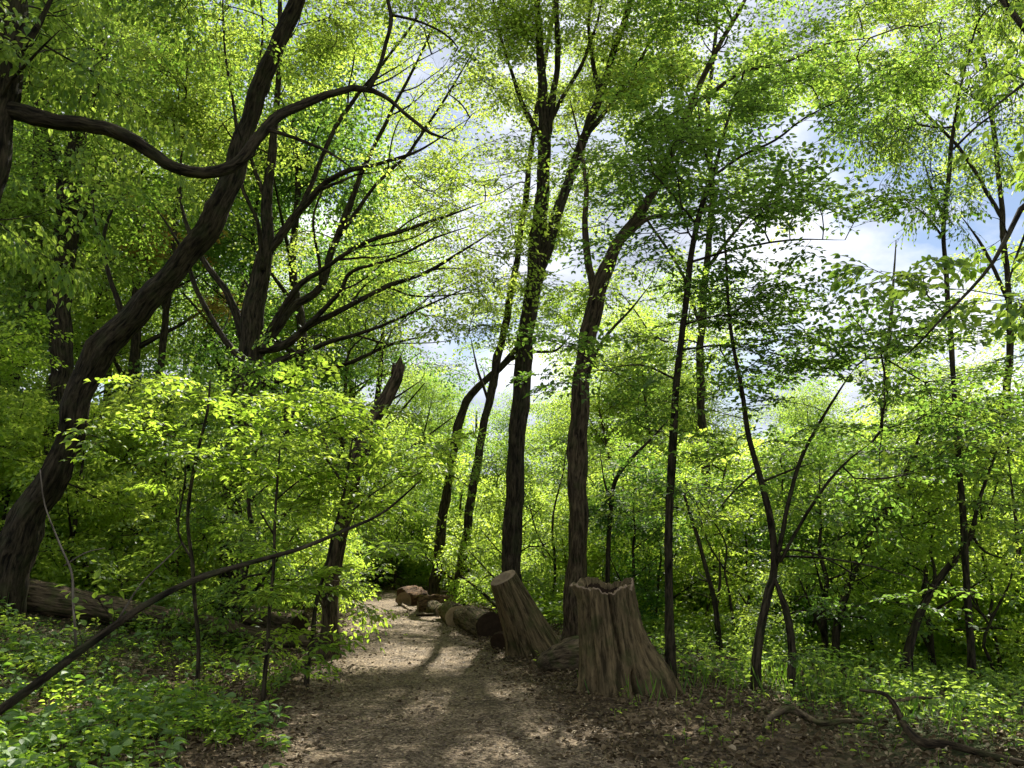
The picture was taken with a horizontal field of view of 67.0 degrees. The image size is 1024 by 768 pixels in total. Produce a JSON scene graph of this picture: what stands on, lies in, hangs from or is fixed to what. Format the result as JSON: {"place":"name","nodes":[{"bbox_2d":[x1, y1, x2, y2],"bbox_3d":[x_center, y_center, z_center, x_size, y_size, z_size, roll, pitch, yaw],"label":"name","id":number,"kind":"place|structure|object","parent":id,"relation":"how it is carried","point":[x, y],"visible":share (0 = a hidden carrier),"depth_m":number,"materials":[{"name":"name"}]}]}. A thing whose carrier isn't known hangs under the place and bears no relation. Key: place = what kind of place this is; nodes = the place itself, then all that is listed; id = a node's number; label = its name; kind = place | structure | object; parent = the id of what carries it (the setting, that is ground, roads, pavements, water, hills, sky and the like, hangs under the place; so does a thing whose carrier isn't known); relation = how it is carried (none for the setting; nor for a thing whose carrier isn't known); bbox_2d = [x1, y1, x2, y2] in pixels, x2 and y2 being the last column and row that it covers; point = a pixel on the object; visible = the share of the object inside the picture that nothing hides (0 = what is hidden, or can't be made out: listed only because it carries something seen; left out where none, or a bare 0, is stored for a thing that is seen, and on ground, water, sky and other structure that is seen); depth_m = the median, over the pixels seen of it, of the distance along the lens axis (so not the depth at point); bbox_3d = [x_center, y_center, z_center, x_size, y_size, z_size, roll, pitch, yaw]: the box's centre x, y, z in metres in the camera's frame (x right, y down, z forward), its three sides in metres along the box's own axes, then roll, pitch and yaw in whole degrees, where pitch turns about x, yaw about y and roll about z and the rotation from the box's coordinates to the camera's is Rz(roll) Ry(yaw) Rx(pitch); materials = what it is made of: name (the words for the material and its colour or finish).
{"place":"outdoors","nodes":[
{"label":"outdoors","id":0,"kind":"place"},
{"bbox_2d":[238,577,636,767],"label":"path","id":1,"kind":"structure","parent":0,"point":[389,596],"depth_m":7.83,"materials":[{"name":"brown soil"}]},
{"bbox_2d":[0,553,1023,767],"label":"ground","id":2,"kind":"structure","parent":0,"point":[793,745],"depth_m":7.43,"materials":[{"name":"brown plant"}]},
{"bbox_2d":[0,303,99,526],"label":"understory shrub","id":3,"kind":"object","parent":2,"relation":"on","point":[7,364],"visible":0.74,"depth_m":14.90,"materials":[{"name":"green plant"}]},
{"bbox_2d":[0,378,115,562],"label":"understory shrub","id":4,"kind":"object","parent":2,"relation":"on","point":[7,502],"visible":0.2,"depth_m":15.43,"materials":[{"name":"green plant"}]},
{"bbox_2d":[0,362,174,558],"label":"understory shrub","id":5,"kind":"object","parent":2,"relation":"on","point":[44,389],"visible":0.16,"depth_m":17.61,"materials":[{"name":"green plant"}]},
{"bbox_2d":[0,156,198,396],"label":"woodland tree","id":6,"kind":"object","parent":2,"relation":"on","point":[148,349],"visible":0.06,"depth_m":25.51,"materials":[{"name":"green plant"}]},
{"bbox_2d":[0,372,200,588],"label":"understory shrub","id":7,"kind":"object","parent":2,"relation":"on","point":[51,548],"visible":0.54,"depth_m":14.25,"materials":[{"name":"green plant"}]},
{"bbox_2d":[0,0,218,506],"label":"woodland tree","id":8,"kind":"object","parent":2,"relation":"on","point":[77,246],"visible":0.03,"depth_m":20.39,"materials":[{"name":"green plant"}]},
{"bbox_2d":[0,0,286,546],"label":"shaded tree","id":9,"kind":"object","parent":2,"relation":"on","point":[63,350],"visible":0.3,"depth_m":18.05,"materials":[{"name":"green plant"}]},
{"bbox_2d":[3,0,290,479],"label":"woodland tree","id":10,"kind":"object","parent":2,"relation":"on","point":[137,345],"visible":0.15,"depth_m":25.15,"materials":[{"name":"green plant"}]},
{"bbox_2d":[30,374,296,587],"bbox_3d":[-7.996,2.327,16.242,4.672,5.173,5.302,-8,-14,33],"label":"understory shrub","id":11,"kind":"object","parent":2,"relation":"on","point":[129,441],"visible":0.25,"depth_m":16.38,"materials":[{"name":"green plant"}]},
{"bbox_2d":[29,552,298,653],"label":"hillside weeds","id":12,"kind":"object","parent":2,"relation":"on","point":[188,623],"visible":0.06,"depth_m":12.18,"materials":[{"name":"green plant"}]},
{"bbox_2d":[97,185,242,506],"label":"tree","id":13,"kind":"object","parent":2,"relation":"on","point":[166,305],"visible":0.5,"depth_m":21.92,"materials":[{"name":"green plant"}]},
{"bbox_2d":[0,594,341,767],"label":"ground cover","id":14,"kind":"object","parent":2,"relation":"on","point":[18,759],"visible":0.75,"depth_m":6.79,"materials":[{"name":"green plant"}]},
{"bbox_2d":[27,578,318,647],"bbox_3d":[-5.872,3.556,12.259,5.947,1.314,0.552,2,-12,-10],"label":"fallen log","id":15,"kind":"object","parent":2,"relation":"on","point":[47,598],"visible":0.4,"depth_m":12.06,"materials":[{"name":"brown wood"}]},
{"bbox_2d":[86,343,276,588],"bbox_3d":[-7.805,2.381,18.927,4.772,6.354,4.541,8,-15,-34],"label":"understory shrub","id":16,"kind":"object","parent":2,"relation":"on","point":[174,369],"visible":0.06,"depth_m":18.57,"materials":[{"name":"green plant"}]},
{"bbox_2d":[56,435,308,615],"bbox_3d":[-6.261,2.865,14.180,3.508,3.800,4.316,-5,-13,22],"label":"understory shrub","id":17,"kind":"object","parent":2,"relation":"on","point":[138,564],"visible":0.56,"depth_m":13.65,"materials":[{"name":"green plant"}]},
{"bbox_2d":[0,470,420,714],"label":"bent branch","id":18,"kind":"object","parent":2,"relation":"on","point":[35,684],"visible":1,"depth_m":4.92,"materials":[{"name":"brown plant"}]},
{"bbox_2d":[54,372,367,690],"bbox_3d":[-3.647,1.689,9.078,3.439,3.960,2.843,-4,-13,19],"label":"bright sapling","id":19,"kind":"object","parent":2,"relation":"on","point":[198,452],"visible":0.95,"depth_m":9.13,"materials":[{"name":"green plant"}]},
{"bbox_2d":[109,118,337,429],"bbox_3d":[-13.079,-2.840,35.871,10.444,21.582,10.761,8,-14,-33],"label":"woodland tree","id":20,"kind":"object","parent":2,"relation":"on","point":[194,362],"visible":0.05,"depth_m":33.69,"materials":[{"name":"green plant"}]},
{"bbox_2d":[0,0,457,316],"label":"corner tree","id":21,"kind":"object","parent":2,"relation":"on","point":[19,32],"visible":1,"depth_m":9.56,"materials":[{"name":"green plant"}]},
{"bbox_2d":[112,122,345,427],"bbox_3d":[-12.766,-1.312,32.642,9.901,18.515,9.610,-3,-12,15],"label":"woodland tree","id":22,"kind":"object","parent":2,"relation":"on","point":[246,269],"visible":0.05,"depth_m":34.09,"materials":[{"name":"green plant"}]},
{"bbox_2d":[0,0,459,617],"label":"leaning tree","id":23,"kind":"object","parent":2,"relation":"on","point":[22,532],"visible":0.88,"depth_m":11.73,"materials":[{"name":"brown plant"}]},
{"bbox_2d":[133,327,374,654],"bbox_3d":[-4.420,1.999,13.647,3.936,5.662,4.835,6,-14,-27],"label":"understory shrub","id":24,"kind":"object","parent":2,"relation":"on","point":[258,532],"visible":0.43,"depth_m":13.22,"materials":[{"name":"green plant"}]},
{"bbox_2d":[96,0,429,454],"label":"woodland tree","id":25,"kind":"object","parent":2,"relation":"on","point":[337,211],"visible":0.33,"depth_m":27.45,"materials":[{"name":"green plant"}]},
{"bbox_2d":[127,62,402,562],"bbox_3d":[-8.843,-2.958,28.093,9.693,20.075,9.987,7,-14,-29],"label":"woodland tree","id":26,"kind":"object","parent":2,"relation":"on","point":[234,340],"visible":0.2,"depth_m":27.76,"materials":[{"name":"green plant"}]},
{"bbox_2d":[186,436,352,700],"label":"bright sapling","id":27,"kind":"object","parent":2,"relation":"on","point":[291,471],"visible":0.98,"depth_m":8.71,"materials":[{"name":"green plant"}]},
{"bbox_2d":[242,604,309,634],"bbox_3d":[-4.640,4.389,14.329,1.809,0.763,0.595,-5,-13,23],"label":"fallen log","id":28,"kind":"object","parent":2,"relation":"on","point":[287,617],"visible":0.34,"depth_m":14.04,"materials":[{"name":"brown wood"}]},
{"bbox_2d":[192,257,383,467],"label":"woodland tree","id":29,"kind":"object","parent":2,"relation":"on","point":[283,336],"visible":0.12,"depth_m":34.64,"materials":[{"name":"green plant"}]},
{"bbox_2d":[202,446,379,621],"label":"understory shrub","id":30,"kind":"object","parent":2,"relation":"on","point":[294,563],"visible":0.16,"depth_m":16.82,"materials":[{"name":"green plant"}]},
{"bbox_2d":[44,0,580,623],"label":"spreading tree","id":31,"kind":"object","parent":2,"relation":"on","point":[326,44],"visible":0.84,"depth_m":15.79,"materials":[{"name":"green plant"}]},
{"bbox_2d":[250,479,395,610],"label":"understory shrub","id":32,"kind":"object","parent":2,"relation":"on","point":[350,556],"visible":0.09,"depth_m":19.46,"materials":[{"name":"green plant"}]},
{"bbox_2d":[255,349,432,659],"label":"snapped tree","id":33,"kind":"object","parent":2,"relation":"on","point":[328,602],"visible":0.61,"depth_m":11.57,"materials":[{"name":"green plant"}]},
{"bbox_2d":[258,247,431,502],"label":"woodland tree","id":34,"kind":"object","parent":2,"relation":"on","point":[349,318],"visible":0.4,"depth_m":30.54,"materials":[{"name":"green plant"}]},
{"bbox_2d":[264,173,425,438],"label":"woodland tree","id":35,"kind":"object","parent":2,"relation":"on","point":[399,351],"visible":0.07,"depth_m":39.87,"materials":[{"name":"green plant"}]},
{"bbox_2d":[215,355,488,686],"bbox_3d":[-1.954,1.786,9.567,3.283,3.979,3.569,0,-12,0],"label":"bright sapling","id":36,"kind":"object","parent":2,"relation":"on","point":[397,549],"visible":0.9,"depth_m":9.35,"materials":[{"name":"green plant"}]},
{"bbox_2d":[256,192,491,581],"bbox_3d":[-6.427,0.065,35.120,9.911,18.262,9.620,11,-16,-43],"label":"woodland tree","id":37,"kind":"object","parent":2,"relation":"on","point":[378,385],"visible":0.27,"depth_m":36.14,"materials":[{"name":"green plant"}]},
{"bbox_2d":[333,428,444,592],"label":"understory shrub","id":38,"kind":"object","parent":2,"relation":"on","point":[389,530],"visible":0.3,"depth_m":30.06,"materials":[{"name":"green plant"}]},
{"bbox_2d":[360,497,445,589],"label":"understory shrub","id":39,"kind":"object","parent":2,"relation":"on","point":[413,567],"visible":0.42,"depth_m":29.81,"materials":[{"name":"green plant"}]},
{"bbox_2d":[369,351,453,483],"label":"woodland tree","id":40,"kind":"object","parent":2,"relation":"on","point":[405,398],"visible":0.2,"depth_m":47.12,"materials":[{"name":"green plant"}]},
{"bbox_2d":[369,447,460,584],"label":"understory shrub","id":41,"kind":"object","parent":2,"relation":"on","point":[427,501],"visible":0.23,"depth_m":32.10,"materials":[{"name":"green plant"}]},
{"bbox_2d":[379,365,471,505],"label":"woodland tree","id":42,"kind":"object","parent":2,"relation":"on","point":[433,393],"visible":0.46,"depth_m":45.42,"materials":[{"name":"green plant"}]},
{"bbox_2d":[403,421,502,589],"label":"understory shrub","id":43,"kind":"object","parent":2,"relation":"on","point":[439,484],"visible":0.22,"depth_m":31.07,"materials":[{"name":"green plant"}]},
{"bbox_2d":[220,604,710,767],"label":"wood chips","id":44,"kind":"object","parent":2,"relation":"on","point":[475,749],"visible":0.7,"depth_m":7.91,"materials":[{"name":"brown wood"}]},
{"bbox_2d":[398,448,544,604],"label":"understory shrub","id":45,"kind":"object","parent":2,"relation":"on","point":[448,552],"visible":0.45,"depth_m":23.11,"materials":[{"name":"green plant"}]},
{"bbox_2d":[453,605,502,637],"bbox_3d":[-0.740,4.794,15.541,0.619,0.697,2.307,4,-13,-17],"label":"hollow log","id":46,"kind":"object","parent":2,"relation":"on","point":[474,620],"visible":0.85,"depth_m":14.69,"materials":[{"name":"brown wood"}]},
{"bbox_2d":[321,0,639,605],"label":"slender tree","id":47,"kind":"object","parent":2,"relation":"on","point":[489,393],"visible":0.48,"depth_m":24.70,"materials":[{"name":"green plant"}]},
{"bbox_2d":[403,278,584,594],"bbox_3d":[-0.439,1.341,23.579,5.203,10.685,4.566,7,-14,-31],"label":"curved tree","id":48,"kind":"object","parent":2,"relation":"on","point":[444,505],"visible":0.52,"depth_m":24.10,"materials":[{"name":"green plant"}]},
{"bbox_2d":[431,435,591,604],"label":"understory shrub","id":49,"kind":"object","parent":2,"relation":"on","point":[526,577],"visible":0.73,"depth_m":19.42,"materials":[{"name":"green plant"}]},
{"bbox_2d":[464,378,558,512],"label":"woodland tree","id":50,"kind":"object","parent":2,"relation":"on","point":[504,425],"visible":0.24,"depth_m":52.01,"materials":[{"name":"green plant"}]},
{"bbox_2d":[0,585,1023,767],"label":"seedlings","id":51,"kind":"object","parent":2,"relation":"on","point":[994,729],"visible":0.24,"depth_m":7.42,"materials":[{"name":"green plant"}]},
{"bbox_2d":[490,570,560,658],"bbox_3d":[0.350,3.567,11.882,1.069,1.394,1.387,-9,-15,36],"label":"slanted stump","id":52,"kind":"object","parent":2,"relation":"on","point":[527,629],"visible":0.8,"depth_m":11.54,"materials":[{"name":"brown wood"}]},
{"bbox_2d":[457,426,616,613],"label":"crooked sapling","id":53,"kind":"object","parent":2,"relation":"on","point":[551,472],"visible":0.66,"depth_m":19.38,"materials":[{"name":"green plant"}]},
{"bbox_2d":[536,635,578,671],"bbox_3d":[0.940,3.784,10.741,1.276,0.690,0.608,3,-12,-12],"label":"short log","id":54,"kind":"object","parent":2,"relation":"on","point":[563,655],"visible":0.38,"depth_m":10.49,"materials":[{"name":"brown wood"}]},
{"bbox_2d":[480,489,647,609],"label":"understory shrub","id":55,"kind":"object","parent":2,"relation":"on","point":[526,562],"visible":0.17,"depth_m":20.44,"materials":[{"name":"green plant"}]},
{"bbox_2d":[525,386,602,493],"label":"woodland tree","id":56,"kind":"object","parent":2,"relation":"on","point":[544,434],"visible":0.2,"depth_m":41.10,"materials":[{"name":"green plant"}]},
{"bbox_2d":[438,0,738,614],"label":"forked tree","id":57,"kind":"object","parent":2,"relation":"on","point":[512,525],"visible":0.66,"depth_m":16.66,"materials":[{"name":"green plant"}]},
{"bbox_2d":[533,342,658,495],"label":"woodland tree","id":58,"kind":"object","parent":2,"relation":"on","point":[608,410],"visible":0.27,"depth_m":34.38,"materials":[{"name":"green plant"}]},
{"bbox_2d":[524,405,727,582],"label":"thin tree","id":59,"kind":"object","parent":2,"relation":"on","point":[608,539],"visible":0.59,"depth_m":16.06,"materials":[{"name":"green plant"}]},
{"bbox_2d":[570,577,685,698],"bbox_3d":[1.282,2.941,8.910,1.415,1.380,1.010,-11,-16,41],"label":"hollow stump","id":60,"kind":"object","parent":2,"relation":"on","point":[616,645],"visible":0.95,"depth_m":8.69,"materials":[{"name":"brown wood"}]},
{"bbox_2d":[563,286,694,465],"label":"woodland tree","id":61,"kind":"object","parent":2,"relation":"on","point":[662,335],"visible":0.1,"depth_m":37.09,"materials":[{"name":"green plant"}]},
{"bbox_2d":[560,291,699,476],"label":"woodland tree","id":62,"kind":"object","parent":2,"relation":"on","point":[634,318],"visible":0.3,"depth_m":34.32,"materials":[{"name":"green plant"}]},
{"bbox_2d":[557,447,722,620],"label":"understory shrub","id":63,"kind":"object","parent":2,"relation":"on","point":[633,561],"visible":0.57,"depth_m":16.09,"materials":[{"name":"green plant"}]},
{"bbox_2d":[560,465,723,620],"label":"understory shrub","id":64,"kind":"object","parent":2,"relation":"on","point":[680,575],"visible":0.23,"depth_m":17.84,"materials":[{"name":"green plant"}]},
{"bbox_2d":[587,430,736,606],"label":"understory shrub","id":65,"kind":"object","parent":2,"relation":"on","point":[658,460],"visible":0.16,"depth_m":20.34,"materials":[{"name":"green plant"}]},
{"bbox_2d":[595,473,743,643],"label":"crooked sapling","id":66,"kind":"object","parent":2,"relation":"on","point":[718,493],"visible":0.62,"depth_m":14.62,"materials":[{"name":"green plant"}]},
{"bbox_2d":[509,0,855,592],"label":"canopy tree","id":67,"kind":"object","parent":2,"relation":"on","point":[699,339],"visible":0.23,"depth_m":25.09,"materials":[{"name":"green plant"}]},
{"bbox_2d":[613,250,751,476],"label":"woodland tree","id":68,"kind":"object","parent":2,"relation":"on","point":[656,293],"visible":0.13,"depth_m":39.38,"materials":[{"name":"green plant"}]},
{"bbox_2d":[626,361,743,501],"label":"woodland tree","id":69,"kind":"object","parent":2,"relation":"on","point":[695,418],"visible":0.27,"depth_m":33.65,"materials":[{"name":"green plant"}]},
{"bbox_2d":[591,458,789,655],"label":"thin tree","id":70,"kind":"object","parent":2,"relation":"on","point":[715,601],"visible":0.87,"depth_m":12.48,"materials":[{"name":"green plant"}]},
{"bbox_2d":[621,417,831,621],"bbox_3d":[6.244,3.878,20.559,5.374,6.145,4.736,5,-13,-22],"label":"understory shrub","id":71,"kind":"object","parent":2,"relation":"on","point":[732,464],"visible":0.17,"depth_m":20.13,"materials":[{"name":"green plant"}]},
{"bbox_2d":[440,575,1022,665],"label":"valley weeds","id":72,"kind":"object","parent":2,"relation":"on","point":[558,604],"visible":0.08,"depth_m":16.18,"materials":[{"name":"green plant"}]},
{"bbox_2d":[656,483,818,644],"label":"understory shrub","id":73,"kind":"object","parent":2,"relation":"on","point":[735,584],"visible":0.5,"depth_m":15.63,"materials":[{"name":"green plant"}]},
{"bbox_2d":[505,18,977,677],"bbox_3d":[2.890,-0.622,10.344,5.988,8.992,4.295,-8,-14,32],"label":"layered sapling","id":74,"kind":"object","parent":2,"relation":"on","point":[669,128],"visible":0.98,"depth_m":10.47,"materials":[{"name":"green plant"}]},
{"bbox_2d":[531,0,1016,640],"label":"arching tree","id":75,"kind":"object","parent":2,"relation":"on","point":[577,448],"visible":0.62,"depth_m":14.50,"materials":[{"name":"green plant"}]},
{"bbox_2d":[704,496,853,631],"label":"understory shrub","id":76,"kind":"object","parent":2,"relation":"on","point":[756,558],"visible":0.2,"depth_m":17.58,"materials":[{"name":"green plant"}]},
{"bbox_2d":[537,605,1023,749],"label":"undergrowth","id":77,"kind":"object","parent":2,"relation":"on","point":[957,683],"visible":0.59,"depth_m":9.47,"materials":[{"name":"green plant"}]},
{"bbox_2d":[576,646,998,745],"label":"grass","id":78,"kind":"structure","parent":2,"relation":"on","point":[812,683],"depth_m":8.67,"materials":[{"name":"green plant"}]},
{"bbox_2d":[761,365,879,491],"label":"woodland tree","id":79,"kind":"object","parent":2,"relation":"on","point":[815,416],"visible":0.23,"depth_m":34.73,"materials":[{"name":"green plant"}]},
{"bbox_2d":[762,705,884,731],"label":"dead branch","id":80,"kind":"object","parent":2,"relation":"on","point":[778,712],"visible":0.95,"depth_m":7.14,"materials":[{"name":"brown wood"}]},
{"bbox_2d":[708,418,948,659],"bbox_3d":[5.354,2.731,12.867,4.096,4.258,3.334,8,-15,-34],"label":"understory shrub","id":81,"kind":"object","parent":2,"relation":"on","point":[825,589],"visible":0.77,"depth_m":12.54,"materials":[{"name":"green plant"}]},
{"bbox_2d":[641,225,1023,693],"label":"twin stem tree","id":82,"kind":"object","parent":2,"relation":"on","point":[893,343],"visible":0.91,"depth_m":9.30,"materials":[{"name":"green plant"}]},
{"bbox_2d":[730,424,957,659],"bbox_3d":[6.681,3.301,15.663,4.231,5.209,4.447,-3,-12,13],"label":"understory shrub","id":83,"kind":"object","parent":2,"relation":"on","point":[801,536],"visible":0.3,"depth_m":15.31,"materials":[{"name":"green plant"}]},
{"bbox_2d":[744,418,976,639],"bbox_3d":[8.506,3.885,18.759,4.690,5.814,4.463,6,-13,-25],"label":"understory shrub","id":84,"kind":"object","parent":2,"relation":"on","point":[873,448],"visible":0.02,"depth_m":18.37,"materials":[{"name":"green plant"}]},
{"bbox_2d":[768,0,1023,627],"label":"canopy tree","id":85,"kind":"object","parent":2,"relation":"on","point":[1000,209],"visible":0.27,"depth_m":23.09,"materials":[{"name":"green plant"}]},
{"bbox_2d":[796,343,1023,664],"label":"bowed tree","id":86,"kind":"object","parent":2,"relation":"on","point":[836,632],"visible":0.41,"depth_m":12.48,"materials":[{"name":"green plant"}]},
{"bbox_2d":[807,437,1023,678],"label":"understory shrub","id":87,"kind":"object","parent":2,"relation":"on","point":[999,566],"visible":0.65,"depth_m":12.29,"materials":[{"name":"green plant"}]},
{"bbox_2d":[813,0,1023,683],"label":"vine hung tree","id":88,"kind":"object","parent":2,"relation":"on","point":[880,143],"visible":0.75,"depth_m":12.19,"materials":[{"name":"green plant"}]},
{"bbox_2d":[822,0,1023,365],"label":"overhanging tree","id":89,"kind":"object","parent":2,"relation":"on","point":[910,284],"visible":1,"depth_m":5.45,"materials":[{"name":"green plant"}]},
{"bbox_2d":[838,374,1023,664],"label":"understory shrub","id":90,"kind":"object","parent":2,"relation":"on","point":[868,433],"visible":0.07,"depth_m":17.94,"materials":[{"name":"green plant"}]},
{"bbox_2d":[859,365,1023,665],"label":"understory shrub","id":91,"kind":"object","parent":2,"relation":"on","point":[1014,608],"visible":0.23,"depth_m":14.01,"materials":[{"name":"green plant"}]},
{"bbox_2d":[859,689,1023,765],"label":"dead branch","id":92,"kind":"object","parent":2,"relation":"on","point":[914,737],"visible":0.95,"depth_m":6.28,"materials":[{"name":"brown wood"}]},
{"bbox_2d":[877,413,1023,670],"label":"understory shrub","id":93,"kind":"object","parent":2,"relation":"on","point":[939,644],"visible":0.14,"depth_m":15.09,"materials":[{"name":"green plant"}]},
{"bbox_2d":[877,505,1023,680],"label":"crooked sapling","id":94,"kind":"object","parent":2,"relation":"on","point":[989,623],"visible":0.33,"depth_m":12.05,"materials":[{"name":"green plant"}]},
{"bbox_2d":[881,387,1023,677],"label":"tilted tree","id":95,"kind":"object","parent":2,"relation":"on","point":[910,642],"visible":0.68,"depth_m":11.34,"materials":[{"name":"green plant"}]},
{"bbox_2d":[899,347,1023,499],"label":"woodland tree","id":96,"kind":"object","parent":2,"relation":"on","point":[965,369],"visible":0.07,"depth_m":31.31,"materials":[{"name":"green plant"}]},
{"bbox_2d":[906,472,1023,677],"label":"crooked sapling","id":97,"kind":"object","parent":2,"relation":"on","point":[990,613],"visible":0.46,"depth_m":12.40,"materials":[{"name":"green plant"}]},
{"bbox_2d":[22,0,1023,515],"label":"sky","id":98,"kind":"structure","parent":0,"point":[870,247],"materials":[{"name":"white"}]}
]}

